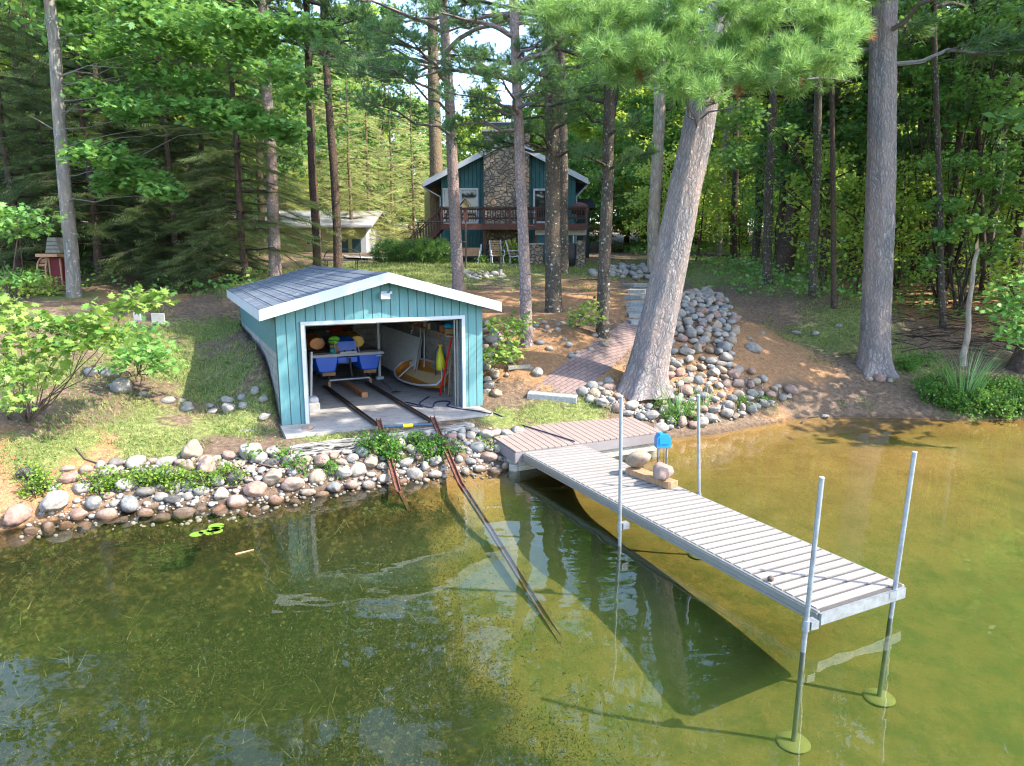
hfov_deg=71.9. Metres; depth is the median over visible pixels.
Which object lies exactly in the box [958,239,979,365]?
dead snag
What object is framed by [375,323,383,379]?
boat lift
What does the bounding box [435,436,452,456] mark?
leafy weed
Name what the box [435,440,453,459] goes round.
leafy weed
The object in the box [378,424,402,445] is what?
leafy weed
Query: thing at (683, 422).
boulder
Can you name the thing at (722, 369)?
boulder
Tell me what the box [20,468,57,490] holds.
leafy weed
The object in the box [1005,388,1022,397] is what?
leafy weed
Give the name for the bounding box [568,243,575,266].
barrel
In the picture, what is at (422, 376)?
rowing dinghy
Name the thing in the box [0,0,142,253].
spruce tree
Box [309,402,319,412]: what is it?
concrete block
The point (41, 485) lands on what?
leafy weed
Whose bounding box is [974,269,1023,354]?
maple sapling
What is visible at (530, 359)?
leaf litter
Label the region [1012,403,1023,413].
leafy weed
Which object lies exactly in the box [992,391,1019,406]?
leafy weed
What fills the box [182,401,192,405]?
boulder
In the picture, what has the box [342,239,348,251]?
door leaf
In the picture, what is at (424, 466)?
boulder
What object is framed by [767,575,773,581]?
pine cone
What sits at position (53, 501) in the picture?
boulder
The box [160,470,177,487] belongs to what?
leafy weed
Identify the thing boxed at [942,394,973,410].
leafy weed
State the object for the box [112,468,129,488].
leafy weed
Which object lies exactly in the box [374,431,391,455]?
leafy weed
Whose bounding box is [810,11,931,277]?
pine tree
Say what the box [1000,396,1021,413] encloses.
leafy weed
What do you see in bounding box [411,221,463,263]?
swing
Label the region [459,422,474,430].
boulder
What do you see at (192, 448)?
boulder
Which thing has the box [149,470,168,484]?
leafy weed
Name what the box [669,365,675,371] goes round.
boulder
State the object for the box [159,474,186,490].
leafy weed
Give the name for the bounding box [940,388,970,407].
leafy weed
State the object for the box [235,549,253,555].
floating stick
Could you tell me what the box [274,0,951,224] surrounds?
sky
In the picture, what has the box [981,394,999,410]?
leafy weed
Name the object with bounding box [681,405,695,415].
leafy weed
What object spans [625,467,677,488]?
beam
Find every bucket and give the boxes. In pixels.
[309,396,318,402]
[444,323,452,336]
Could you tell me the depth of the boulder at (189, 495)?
11.98 m
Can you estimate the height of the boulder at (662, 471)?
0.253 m
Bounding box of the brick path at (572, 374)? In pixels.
[533,321,637,394]
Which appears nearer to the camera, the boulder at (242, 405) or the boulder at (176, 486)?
the boulder at (176, 486)
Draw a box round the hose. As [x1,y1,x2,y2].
[404,396,574,441]
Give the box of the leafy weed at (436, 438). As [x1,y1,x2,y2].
[422,433,445,447]
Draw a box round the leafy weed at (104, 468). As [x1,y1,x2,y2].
[95,465,117,481]
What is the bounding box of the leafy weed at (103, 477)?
[89,471,119,489]
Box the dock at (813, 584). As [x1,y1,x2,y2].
[522,394,916,753]
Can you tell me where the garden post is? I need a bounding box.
[498,257,501,275]
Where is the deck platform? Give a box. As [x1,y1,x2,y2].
[493,417,660,484]
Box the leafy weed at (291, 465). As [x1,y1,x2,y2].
[282,452,302,473]
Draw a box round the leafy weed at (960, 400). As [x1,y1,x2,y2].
[946,394,967,408]
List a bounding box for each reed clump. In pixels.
[652,373,710,418]
[688,385,720,407]
[932,343,1019,400]
[990,384,1023,411]
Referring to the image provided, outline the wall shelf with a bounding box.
[403,322,458,342]
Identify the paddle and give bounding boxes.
[382,380,400,392]
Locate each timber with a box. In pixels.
[290,436,375,458]
[384,423,464,438]
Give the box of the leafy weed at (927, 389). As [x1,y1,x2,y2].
[916,379,949,401]
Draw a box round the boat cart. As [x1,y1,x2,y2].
[322,365,375,386]
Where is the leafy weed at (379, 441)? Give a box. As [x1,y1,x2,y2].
[370,435,385,450]
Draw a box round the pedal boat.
[306,335,383,376]
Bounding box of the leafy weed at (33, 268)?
[25,264,49,277]
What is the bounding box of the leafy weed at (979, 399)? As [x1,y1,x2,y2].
[966,388,998,408]
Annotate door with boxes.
[305,319,455,325]
[352,239,360,251]
[442,188,478,223]
[533,189,544,222]
[537,236,544,260]
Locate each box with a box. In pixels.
[329,344,338,352]
[430,321,442,330]
[443,327,452,333]
[654,432,670,463]
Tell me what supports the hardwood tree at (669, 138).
on the ground at (702, 655)
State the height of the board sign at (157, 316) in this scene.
0.551 m
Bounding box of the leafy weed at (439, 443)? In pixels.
[428,439,445,449]
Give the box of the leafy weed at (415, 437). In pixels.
[404,428,426,447]
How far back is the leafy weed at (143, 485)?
12.04 m
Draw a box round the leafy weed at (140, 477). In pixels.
[129,467,156,483]
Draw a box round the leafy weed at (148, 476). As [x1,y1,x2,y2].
[137,466,159,486]
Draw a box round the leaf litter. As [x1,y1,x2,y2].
[4,259,1008,492]
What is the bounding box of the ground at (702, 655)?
[0,225,1023,765]
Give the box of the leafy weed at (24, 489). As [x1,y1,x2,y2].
[15,478,45,497]
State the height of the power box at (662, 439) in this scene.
0.840 m
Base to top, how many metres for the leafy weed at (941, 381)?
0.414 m
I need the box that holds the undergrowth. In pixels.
[0,237,1023,321]
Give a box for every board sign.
[133,312,141,324]
[149,313,164,329]
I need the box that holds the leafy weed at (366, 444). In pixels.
[353,428,383,455]
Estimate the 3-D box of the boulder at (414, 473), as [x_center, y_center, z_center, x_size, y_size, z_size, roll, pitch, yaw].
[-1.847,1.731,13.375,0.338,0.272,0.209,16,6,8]
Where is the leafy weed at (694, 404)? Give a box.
[681,398,700,412]
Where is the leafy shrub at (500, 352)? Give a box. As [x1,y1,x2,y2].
[482,311,540,367]
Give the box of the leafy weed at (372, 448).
[361,432,385,456]
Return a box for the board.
[508,364,529,369]
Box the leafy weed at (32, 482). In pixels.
[15,474,50,492]
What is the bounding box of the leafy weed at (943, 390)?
[921,388,952,405]
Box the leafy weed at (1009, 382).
[995,373,1023,387]
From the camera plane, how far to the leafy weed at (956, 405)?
18.14 m
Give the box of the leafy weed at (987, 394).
[969,389,991,407]
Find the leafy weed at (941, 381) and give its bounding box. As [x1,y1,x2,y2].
[916,374,944,383]
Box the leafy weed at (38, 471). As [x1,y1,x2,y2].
[29,467,51,476]
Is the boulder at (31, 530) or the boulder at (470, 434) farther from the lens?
the boulder at (470, 434)
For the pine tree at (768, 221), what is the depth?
26.47 m
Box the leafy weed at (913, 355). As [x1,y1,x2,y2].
[898,352,924,368]
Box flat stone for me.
[300,425,313,430]
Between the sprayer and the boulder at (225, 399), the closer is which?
the boulder at (225, 399)
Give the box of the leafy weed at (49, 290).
[28,276,65,295]
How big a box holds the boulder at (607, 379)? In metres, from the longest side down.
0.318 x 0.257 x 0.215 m
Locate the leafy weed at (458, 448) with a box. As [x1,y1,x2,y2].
[444,439,465,455]
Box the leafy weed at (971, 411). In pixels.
[957,402,983,419]
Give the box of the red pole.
[439,337,452,394]
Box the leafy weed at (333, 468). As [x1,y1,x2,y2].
[321,458,342,479]
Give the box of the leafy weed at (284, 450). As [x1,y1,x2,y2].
[270,440,294,465]
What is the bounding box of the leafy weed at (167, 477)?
[157,468,182,487]
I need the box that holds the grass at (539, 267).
[0,253,1021,495]
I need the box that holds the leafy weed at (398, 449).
[380,439,405,463]
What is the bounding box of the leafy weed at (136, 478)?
[121,471,139,485]
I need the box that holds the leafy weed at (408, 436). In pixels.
[404,431,421,446]
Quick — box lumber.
[338,378,367,397]
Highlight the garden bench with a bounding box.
[322,249,361,269]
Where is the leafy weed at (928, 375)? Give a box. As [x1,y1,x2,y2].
[916,372,940,382]
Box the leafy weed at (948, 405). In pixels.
[935,393,965,412]
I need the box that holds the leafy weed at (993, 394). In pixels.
[975,387,999,407]
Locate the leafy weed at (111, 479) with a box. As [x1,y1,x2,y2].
[101,472,119,487]
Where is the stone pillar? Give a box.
[575,240,584,267]
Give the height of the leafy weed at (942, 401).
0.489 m
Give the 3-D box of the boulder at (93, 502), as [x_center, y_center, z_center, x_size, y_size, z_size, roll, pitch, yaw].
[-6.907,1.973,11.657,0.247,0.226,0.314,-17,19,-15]
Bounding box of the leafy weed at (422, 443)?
[413,438,431,450]
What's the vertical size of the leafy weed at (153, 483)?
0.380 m
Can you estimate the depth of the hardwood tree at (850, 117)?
49.79 m
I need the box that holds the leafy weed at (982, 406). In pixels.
[975,398,999,414]
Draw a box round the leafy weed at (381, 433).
[371,426,393,445]
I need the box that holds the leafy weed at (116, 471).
[106,464,135,487]
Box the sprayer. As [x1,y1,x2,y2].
[435,344,444,377]
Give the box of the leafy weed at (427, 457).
[419,440,435,462]
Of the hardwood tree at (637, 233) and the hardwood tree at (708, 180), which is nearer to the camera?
the hardwood tree at (708, 180)
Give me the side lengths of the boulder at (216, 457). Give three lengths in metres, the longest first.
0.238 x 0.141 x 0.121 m
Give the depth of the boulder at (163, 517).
11.57 m
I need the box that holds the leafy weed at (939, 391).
[926,382,954,398]
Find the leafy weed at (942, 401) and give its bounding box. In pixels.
[929,393,957,405]
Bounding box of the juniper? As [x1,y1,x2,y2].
[367,236,450,263]
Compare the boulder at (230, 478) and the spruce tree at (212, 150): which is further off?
the spruce tree at (212, 150)
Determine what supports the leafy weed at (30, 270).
on the ground at (702, 655)
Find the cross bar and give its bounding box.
[384,423,431,427]
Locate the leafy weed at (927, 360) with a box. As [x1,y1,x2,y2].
[915,350,942,366]
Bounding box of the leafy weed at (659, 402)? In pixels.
[650,395,666,410]
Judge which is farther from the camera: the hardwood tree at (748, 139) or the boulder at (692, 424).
the hardwood tree at (748, 139)
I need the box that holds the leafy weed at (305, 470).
[292,450,322,477]
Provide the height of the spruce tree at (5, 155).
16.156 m
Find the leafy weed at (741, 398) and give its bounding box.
[736,394,750,406]
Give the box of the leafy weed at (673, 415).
[660,406,677,420]
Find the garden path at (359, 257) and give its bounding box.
[345,256,415,259]
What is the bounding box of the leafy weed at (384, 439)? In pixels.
[373,430,390,446]
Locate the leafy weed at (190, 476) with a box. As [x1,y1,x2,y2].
[184,469,205,489]
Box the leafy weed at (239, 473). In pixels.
[232,467,250,484]
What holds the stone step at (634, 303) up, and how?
on the ground at (702, 655)
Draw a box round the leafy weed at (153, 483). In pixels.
[139,468,165,486]
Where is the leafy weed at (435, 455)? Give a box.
[420,439,439,457]
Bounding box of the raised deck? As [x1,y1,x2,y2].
[406,206,587,262]
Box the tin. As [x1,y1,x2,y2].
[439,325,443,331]
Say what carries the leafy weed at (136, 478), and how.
on the ground at (702, 655)
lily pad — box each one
[189,532,203,536]
[208,523,223,528]
[209,529,222,533]
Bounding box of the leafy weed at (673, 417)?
[660,410,681,424]
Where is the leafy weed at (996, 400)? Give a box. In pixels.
[977,396,1002,417]
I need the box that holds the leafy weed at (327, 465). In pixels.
[322,457,337,473]
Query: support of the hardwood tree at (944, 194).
on the ground at (702, 655)
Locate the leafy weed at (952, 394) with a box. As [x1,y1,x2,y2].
[933,386,958,404]
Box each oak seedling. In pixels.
[0,202,67,303]
[0,354,55,419]
[93,315,189,377]
[564,294,610,328]
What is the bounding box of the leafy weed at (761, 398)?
[754,393,767,404]
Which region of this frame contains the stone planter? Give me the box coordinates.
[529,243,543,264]
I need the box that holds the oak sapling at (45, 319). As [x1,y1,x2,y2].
[0,283,180,422]
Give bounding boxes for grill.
[572,202,588,223]
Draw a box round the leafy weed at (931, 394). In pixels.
[910,383,937,405]
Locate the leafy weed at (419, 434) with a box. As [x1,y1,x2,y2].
[410,428,424,441]
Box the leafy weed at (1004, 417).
[987,400,1022,420]
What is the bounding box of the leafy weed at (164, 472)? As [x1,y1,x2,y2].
[153,460,181,483]
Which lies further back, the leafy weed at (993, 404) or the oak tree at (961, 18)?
the oak tree at (961, 18)
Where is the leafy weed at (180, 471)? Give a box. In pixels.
[163,462,188,483]
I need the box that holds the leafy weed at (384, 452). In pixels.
[375,444,400,465]
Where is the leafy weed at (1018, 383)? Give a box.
[1009,377,1023,390]
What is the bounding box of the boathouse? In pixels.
[226,265,501,438]
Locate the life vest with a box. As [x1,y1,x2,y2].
[328,336,339,343]
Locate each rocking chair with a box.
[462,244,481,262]
[488,240,504,263]
[502,240,518,264]
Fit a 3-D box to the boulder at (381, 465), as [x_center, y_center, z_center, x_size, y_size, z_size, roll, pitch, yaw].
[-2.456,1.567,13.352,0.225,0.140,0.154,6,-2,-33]
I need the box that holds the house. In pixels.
[421,122,595,262]
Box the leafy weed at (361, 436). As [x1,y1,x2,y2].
[350,433,373,451]
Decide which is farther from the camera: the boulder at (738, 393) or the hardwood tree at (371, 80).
the hardwood tree at (371, 80)
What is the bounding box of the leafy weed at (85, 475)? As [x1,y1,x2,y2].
[76,472,98,484]
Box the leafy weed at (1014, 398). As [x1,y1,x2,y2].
[1002,392,1023,407]
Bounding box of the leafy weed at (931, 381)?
[921,377,938,388]
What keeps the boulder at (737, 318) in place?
on the ground at (702, 655)
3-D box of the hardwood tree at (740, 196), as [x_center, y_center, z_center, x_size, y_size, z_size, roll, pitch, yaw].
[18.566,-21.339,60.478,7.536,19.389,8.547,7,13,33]
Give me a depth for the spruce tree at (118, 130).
27.36 m
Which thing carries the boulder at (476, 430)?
on the ground at (702, 655)
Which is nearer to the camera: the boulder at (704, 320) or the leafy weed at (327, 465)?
the leafy weed at (327, 465)
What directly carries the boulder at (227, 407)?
on the ground at (702, 655)
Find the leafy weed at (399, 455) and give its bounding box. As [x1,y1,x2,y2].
[387,444,408,460]
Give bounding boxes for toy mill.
[35,237,65,289]
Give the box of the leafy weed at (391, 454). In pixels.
[380,438,399,460]
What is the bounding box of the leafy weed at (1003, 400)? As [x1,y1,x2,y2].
[993,395,1016,411]
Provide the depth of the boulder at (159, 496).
11.90 m
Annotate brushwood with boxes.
[830,285,1023,359]
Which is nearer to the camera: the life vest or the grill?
the life vest
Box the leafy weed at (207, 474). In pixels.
[193,470,218,481]
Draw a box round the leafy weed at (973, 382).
[960,372,987,390]
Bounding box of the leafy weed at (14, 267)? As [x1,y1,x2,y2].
[0,263,32,272]
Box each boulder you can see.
[3,503,32,525]
[15,467,37,478]
[23,527,41,534]
[39,489,68,511]
[41,522,54,536]
[48,483,58,490]
[55,472,79,483]
[58,521,73,530]
[60,465,74,471]
[68,508,87,522]
[72,480,92,493]
[78,521,91,530]
[79,465,93,474]
[83,367,97,376]
[85,495,101,509]
[93,507,118,524]
[94,460,105,468]
[98,464,118,477]
[102,492,114,498]
[108,457,123,466]
[109,499,119,506]
[114,478,138,489]
[116,516,127,523]
[121,495,138,512]
[125,454,145,468]
[136,487,156,495]
[136,508,153,518]
[147,458,156,463]
[152,512,170,522]
[154,492,167,500]
[155,456,176,466]
[160,396,175,403]
[163,495,181,503]
[169,481,181,489]
[172,507,195,520]
[173,459,184,464]
[180,405,193,410]
[181,439,202,458]
[181,460,193,470]
[181,480,198,487]
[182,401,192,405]
[182,491,193,499]
[193,486,209,495]
[194,505,206,515]
[197,455,210,461]
[197,455,215,474]
[206,403,214,407]
[207,407,217,413]
[209,475,224,486]
[210,504,227,516]
[212,455,221,460]
[214,487,228,499]
[220,396,233,402]
[221,403,235,413]
[222,450,238,459]
[226,469,243,484]
[227,494,247,508]
[231,459,244,468]
[238,402,246,408]
[238,510,246,517]
[239,443,262,459]
[242,480,266,497]
[244,465,254,472]
[249,506,260,514]
[250,386,258,394]
[251,451,267,463]
[258,395,268,402]
[258,413,270,419]
[263,458,279,466]
[263,468,281,485]
[266,445,279,456]
[267,495,282,506]
[280,455,295,464]
[280,477,304,490]
[286,468,297,475]
[289,498,300,504]
[299,455,312,463]
[300,489,315,496]
[309,469,326,483]
[313,454,328,466]
[314,491,328,500]
[326,481,340,492]
[329,451,338,458]
[334,465,352,477]
[336,459,346,464]
[345,453,358,462]
[345,480,358,489]
[350,462,365,476]
[355,446,368,457]
[362,480,375,490]
[363,454,377,467]
[366,472,375,476]
[376,462,387,469]
[378,474,389,483]
[394,438,405,447]
[397,470,405,475]
[398,457,413,466]
[399,478,407,485]
[405,444,416,452]
[406,467,422,480]
[415,452,422,460]
[421,461,428,470]
[428,470,441,478]
[429,456,441,464]
[445,433,455,438]
[454,445,465,452]
[455,455,462,462]
[457,433,465,439]
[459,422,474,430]
[461,467,469,475]
[466,431,475,438]
[466,457,475,464]
[469,441,486,452]
[470,428,480,433]
[474,465,486,472]
[478,429,494,438]
[481,452,497,461]
[482,327,491,333]
[483,362,490,370]
[483,380,494,388]
[484,351,494,358]
[488,467,502,477]
[489,368,499,378]
[489,389,502,396]
[490,343,499,349]
[491,429,500,436]
[493,444,500,452]
[500,429,513,435]
[501,462,508,472]
[512,425,522,432]
[532,367,542,376]
[577,386,587,395]
[586,381,597,388]
[589,388,600,395]
[594,398,608,405]
[600,341,608,346]
[602,390,610,395]
[603,376,613,382]
[603,382,615,389]
[607,396,615,401]
[611,403,624,412]
[613,393,620,398]
[623,410,633,415]
[624,400,638,409]
[626,451,650,466]
[635,412,644,419]
[644,403,652,409]
[644,410,658,419]
[653,422,668,431]
[653,462,673,479]
[659,405,668,412]
[665,416,674,423]
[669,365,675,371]
[669,371,675,378]
[670,360,681,367]
[671,396,683,404]
[675,367,684,376]
[676,325,683,332]
[676,335,687,341]
[677,416,686,426]
[678,309,685,318]
[678,384,692,395]
[679,347,694,355]
[681,303,688,308]
[681,377,693,383]
[684,320,692,325]
[685,307,694,313]
[685,328,696,338]
[685,355,693,362]
[685,365,696,371]
[688,421,696,428]
[693,343,702,353]
[693,375,703,384]
[693,386,701,392]
[695,307,708,314]
[695,372,706,378]
[695,392,709,399]
[696,341,705,347]
[696,416,708,426]
[697,318,707,322]
[697,364,705,370]
[698,321,706,327]
[698,335,710,343]
[700,405,707,411]
[701,331,711,337]
[704,385,713,393]
[704,413,717,421]
[705,347,713,352]
[705,357,716,363]
[707,307,716,313]
[707,367,719,375]
[708,376,716,381]
[708,406,719,413]
[711,311,720,318]
[712,320,722,328]
[714,298,723,302]
[714,347,722,354]
[714,382,723,388]
[715,365,726,372]
[716,361,726,366]
[717,341,731,351]
[719,304,729,308]
[719,352,732,361]
[720,408,733,417]
[721,374,728,379]
[721,379,730,387]
[721,400,734,408]
[725,336,736,343]
[727,369,740,378]
[727,394,737,401]
[728,315,741,323]
[730,327,739,334]
[732,379,743,387]
[732,390,744,397]
[732,412,739,418]
[734,365,743,372]
[738,403,745,410]
[745,402,757,412]
[747,380,754,388]
[747,389,759,397]
[748,368,755,374]
[751,377,760,384]
[758,375,767,382]
[759,399,769,406]
[765,390,775,397]
[770,386,777,391]
[778,394,786,400]
[783,384,797,393]
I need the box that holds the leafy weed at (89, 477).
[77,469,104,491]
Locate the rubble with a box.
[72,263,791,518]
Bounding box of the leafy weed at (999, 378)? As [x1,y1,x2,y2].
[988,374,1022,389]
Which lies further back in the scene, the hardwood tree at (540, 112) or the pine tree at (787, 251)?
the hardwood tree at (540, 112)
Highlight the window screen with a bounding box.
[306,349,312,395]
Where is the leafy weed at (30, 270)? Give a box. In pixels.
[15,267,48,283]
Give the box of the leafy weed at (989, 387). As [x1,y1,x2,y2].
[981,381,996,392]
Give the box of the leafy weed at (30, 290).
[5,275,46,298]
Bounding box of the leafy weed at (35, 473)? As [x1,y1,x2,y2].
[26,463,46,478]
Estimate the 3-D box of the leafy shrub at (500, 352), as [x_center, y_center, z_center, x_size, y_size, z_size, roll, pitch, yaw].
[-0.029,-1.105,17.574,1.549,1.382,2.066,2,11,12]
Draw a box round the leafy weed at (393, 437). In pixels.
[388,433,407,446]
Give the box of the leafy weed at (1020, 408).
[1012,398,1023,414]
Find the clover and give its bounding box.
[5,277,1007,472]
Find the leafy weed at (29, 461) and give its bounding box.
[7,457,45,482]
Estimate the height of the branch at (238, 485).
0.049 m
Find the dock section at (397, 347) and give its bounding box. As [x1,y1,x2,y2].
[380,325,422,372]
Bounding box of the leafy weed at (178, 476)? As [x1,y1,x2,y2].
[171,462,194,482]
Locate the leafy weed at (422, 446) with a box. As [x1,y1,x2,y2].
[414,441,432,460]
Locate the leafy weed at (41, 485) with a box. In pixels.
[29,475,49,492]
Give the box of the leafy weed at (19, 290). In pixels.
[0,277,34,296]
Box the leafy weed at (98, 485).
[86,473,112,496]
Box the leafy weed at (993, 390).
[986,387,1002,397]
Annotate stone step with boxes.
[622,283,647,286]
[624,294,645,299]
[626,301,643,306]
[626,306,642,311]
[627,312,640,318]
[627,319,639,324]
[628,289,646,293]
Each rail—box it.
[323,385,376,425]
[365,381,430,421]
[376,418,409,510]
[423,329,424,366]
[430,416,562,647]
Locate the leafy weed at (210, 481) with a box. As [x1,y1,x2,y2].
[192,471,220,490]
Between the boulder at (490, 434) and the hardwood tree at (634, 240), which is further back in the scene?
the hardwood tree at (634, 240)
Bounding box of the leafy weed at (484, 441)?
[474,434,496,451]
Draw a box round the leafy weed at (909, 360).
[892,354,931,370]
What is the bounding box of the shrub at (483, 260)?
[472,253,490,262]
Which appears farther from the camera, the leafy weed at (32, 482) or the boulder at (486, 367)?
the boulder at (486, 367)
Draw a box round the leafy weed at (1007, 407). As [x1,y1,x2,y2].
[996,401,1022,414]
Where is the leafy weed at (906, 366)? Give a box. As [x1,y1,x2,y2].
[898,359,916,371]
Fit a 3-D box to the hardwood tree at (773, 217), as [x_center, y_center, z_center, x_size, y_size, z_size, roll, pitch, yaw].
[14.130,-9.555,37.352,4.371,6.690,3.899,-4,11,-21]
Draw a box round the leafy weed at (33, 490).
[17,485,48,499]
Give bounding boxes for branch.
[75,447,105,465]
[132,393,177,398]
[215,481,282,488]
[259,463,289,468]
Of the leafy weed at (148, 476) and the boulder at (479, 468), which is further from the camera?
the boulder at (479, 468)
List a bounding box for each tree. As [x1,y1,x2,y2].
[0,0,47,127]
[0,0,112,270]
[0,0,129,285]
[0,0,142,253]
[0,0,205,281]
[0,0,344,297]
[0,13,25,172]
[0,44,58,262]
[1,0,98,206]
[1,8,131,254]
[2,0,235,271]
[9,1,194,251]
[33,17,196,196]
[42,5,215,288]
[48,39,195,253]
[82,0,286,294]
[95,1,287,268]
[106,5,310,253]
[114,0,302,284]
[114,0,306,234]
[128,2,300,202]
[131,0,342,290]
[172,0,361,255]
[186,0,325,276]
[202,0,393,265]
[227,96,294,236]
[229,139,298,209]
[256,102,322,210]
[257,0,405,267]
[266,148,324,210]
[276,0,344,171]
[280,49,347,210]
[283,28,407,224]
[288,21,351,209]
[291,0,532,291]
[304,59,405,251]
[306,53,369,209]
[314,1,426,208]
[330,53,411,241]
[337,0,428,222]
[355,87,416,236]
[360,78,424,243]
[371,0,491,240]
[375,77,429,247]
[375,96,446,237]
[383,123,429,232]
[397,95,446,237]
[400,0,591,347]
[421,0,647,312]
[424,127,445,168]
[445,82,503,161]
[445,114,480,162]
[486,1,594,273]
[487,0,890,400]
[489,117,512,128]
[501,107,537,149]
[509,0,705,338]
[523,44,586,161]
[529,100,543,152]
[532,3,668,232]
[542,131,595,242]
[567,74,651,188]
[568,28,662,252]
[583,116,647,243]
[594,7,678,243]
[596,0,725,223]
[599,1,705,270]
[612,130,651,240]
[614,154,674,260]
[618,145,650,250]
[621,163,702,252]
[630,151,676,246]
[636,65,686,181]
[645,3,812,253]
[662,170,723,244]
[664,145,744,260]
[667,135,729,252]
[671,103,744,242]
[679,26,809,248]
[694,162,731,255]
[699,4,799,263]
[704,167,777,256]
[707,6,918,269]
[710,96,933,288]
[714,20,917,252]
[716,97,757,244]
[720,1,842,264]
[722,186,761,246]
[723,5,766,258]
[723,6,931,281]
[726,190,773,251]
[727,101,853,244]
[727,112,822,263]
[737,149,811,261]
[738,4,854,284]
[738,169,805,239]
[741,144,823,237]
[743,0,901,297]
[744,6,814,273]
[761,130,895,291]
[772,172,839,259]
[772,205,846,247]
[787,0,1023,378]
[788,55,862,264]
[797,178,851,245]
[798,165,861,248]
[802,147,866,239]
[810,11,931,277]
[811,81,904,247]
[818,168,914,292]
[821,0,870,308]
[827,0,1016,327]
[836,163,855,244]
[837,1,1023,283]
[837,147,955,287]
[895,112,973,276]
[895,160,997,289]
[896,125,956,250]
[896,129,965,238]
[897,0,998,257]
[897,0,1023,301]
[897,0,1023,307]
[897,8,1023,277]
[897,43,946,248]
[898,0,1022,295]
[904,0,1004,275]
[909,142,1023,315]
[928,0,1023,294]
[944,99,1023,285]
[946,22,1023,211]
[956,158,1015,252]
[962,170,1023,296]
[965,0,1023,251]
[985,24,1023,297]
[986,202,1015,265]
[1006,322,1023,373]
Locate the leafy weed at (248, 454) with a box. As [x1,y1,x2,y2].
[237,443,265,464]
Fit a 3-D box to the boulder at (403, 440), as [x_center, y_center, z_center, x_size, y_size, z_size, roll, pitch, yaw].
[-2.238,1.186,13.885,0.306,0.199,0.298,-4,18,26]
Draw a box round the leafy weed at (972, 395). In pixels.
[964,392,983,400]
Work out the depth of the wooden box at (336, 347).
18.86 m
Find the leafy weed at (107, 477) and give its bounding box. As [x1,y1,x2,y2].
[93,475,114,491]
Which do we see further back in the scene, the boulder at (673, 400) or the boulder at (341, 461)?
the boulder at (673, 400)
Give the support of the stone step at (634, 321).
on the ground at (702, 655)
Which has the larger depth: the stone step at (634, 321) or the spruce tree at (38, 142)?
the spruce tree at (38, 142)
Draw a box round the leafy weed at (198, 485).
[183,471,209,489]
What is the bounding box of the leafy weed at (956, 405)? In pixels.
[944,398,969,412]
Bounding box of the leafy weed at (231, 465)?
[211,461,243,484]
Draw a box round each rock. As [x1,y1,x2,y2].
[100,368,119,377]
[110,377,132,393]
[483,358,495,366]
[484,331,502,343]
[745,342,761,352]
[791,330,800,334]
[811,331,818,335]
[820,414,828,418]
[873,374,885,381]
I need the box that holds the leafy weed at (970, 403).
[957,396,984,413]
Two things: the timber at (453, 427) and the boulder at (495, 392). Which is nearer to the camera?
the timber at (453, 427)
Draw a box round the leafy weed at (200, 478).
[191,471,210,484]
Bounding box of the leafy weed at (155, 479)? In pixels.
[149,464,169,483]
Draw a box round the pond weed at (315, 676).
[0,488,698,765]
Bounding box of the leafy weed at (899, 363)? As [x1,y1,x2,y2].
[893,356,916,370]
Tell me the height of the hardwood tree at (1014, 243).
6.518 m
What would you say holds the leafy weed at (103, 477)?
on the ground at (702, 655)
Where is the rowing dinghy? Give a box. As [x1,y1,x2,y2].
[393,358,448,387]
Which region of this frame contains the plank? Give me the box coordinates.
[448,354,451,395]
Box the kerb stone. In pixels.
[527,390,577,403]
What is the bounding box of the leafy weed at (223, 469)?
[215,460,233,478]
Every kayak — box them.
[305,329,324,349]
[326,324,354,332]
[333,328,363,346]
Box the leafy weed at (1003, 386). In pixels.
[988,377,1020,396]
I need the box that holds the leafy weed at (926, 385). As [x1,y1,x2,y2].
[908,376,940,392]
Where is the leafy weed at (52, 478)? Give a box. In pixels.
[36,468,64,491]
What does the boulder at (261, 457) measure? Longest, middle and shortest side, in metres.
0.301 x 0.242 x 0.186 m
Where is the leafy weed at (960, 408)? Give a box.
[954,400,972,412]
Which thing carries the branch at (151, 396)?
on the ground at (702, 655)
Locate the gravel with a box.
[19,300,791,541]
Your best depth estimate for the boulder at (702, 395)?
17.41 m
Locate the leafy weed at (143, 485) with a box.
[135,466,155,486]
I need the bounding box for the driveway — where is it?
[690,253,1010,255]
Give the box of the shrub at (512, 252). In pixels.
[496,237,518,263]
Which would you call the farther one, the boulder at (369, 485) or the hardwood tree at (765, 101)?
the hardwood tree at (765, 101)
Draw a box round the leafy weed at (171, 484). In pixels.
[160,477,181,490]
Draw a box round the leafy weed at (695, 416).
[687,407,704,420]
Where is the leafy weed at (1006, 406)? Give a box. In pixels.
[982,395,1014,415]
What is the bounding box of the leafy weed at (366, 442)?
[358,436,379,450]
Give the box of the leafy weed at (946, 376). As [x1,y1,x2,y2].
[933,364,963,384]
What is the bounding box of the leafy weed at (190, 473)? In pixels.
[175,467,202,484]
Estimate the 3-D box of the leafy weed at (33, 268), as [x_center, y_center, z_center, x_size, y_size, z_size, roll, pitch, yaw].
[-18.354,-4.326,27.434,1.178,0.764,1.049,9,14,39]
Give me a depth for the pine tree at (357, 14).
27.21 m
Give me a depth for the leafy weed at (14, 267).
27.65 m
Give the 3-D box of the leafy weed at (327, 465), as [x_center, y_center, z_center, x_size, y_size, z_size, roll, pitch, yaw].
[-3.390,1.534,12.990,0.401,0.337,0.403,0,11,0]
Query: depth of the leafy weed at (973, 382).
18.79 m
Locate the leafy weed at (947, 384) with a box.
[938,380,967,395]
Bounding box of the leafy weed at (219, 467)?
[209,458,238,481]
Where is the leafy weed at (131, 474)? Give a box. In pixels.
[124,468,140,482]

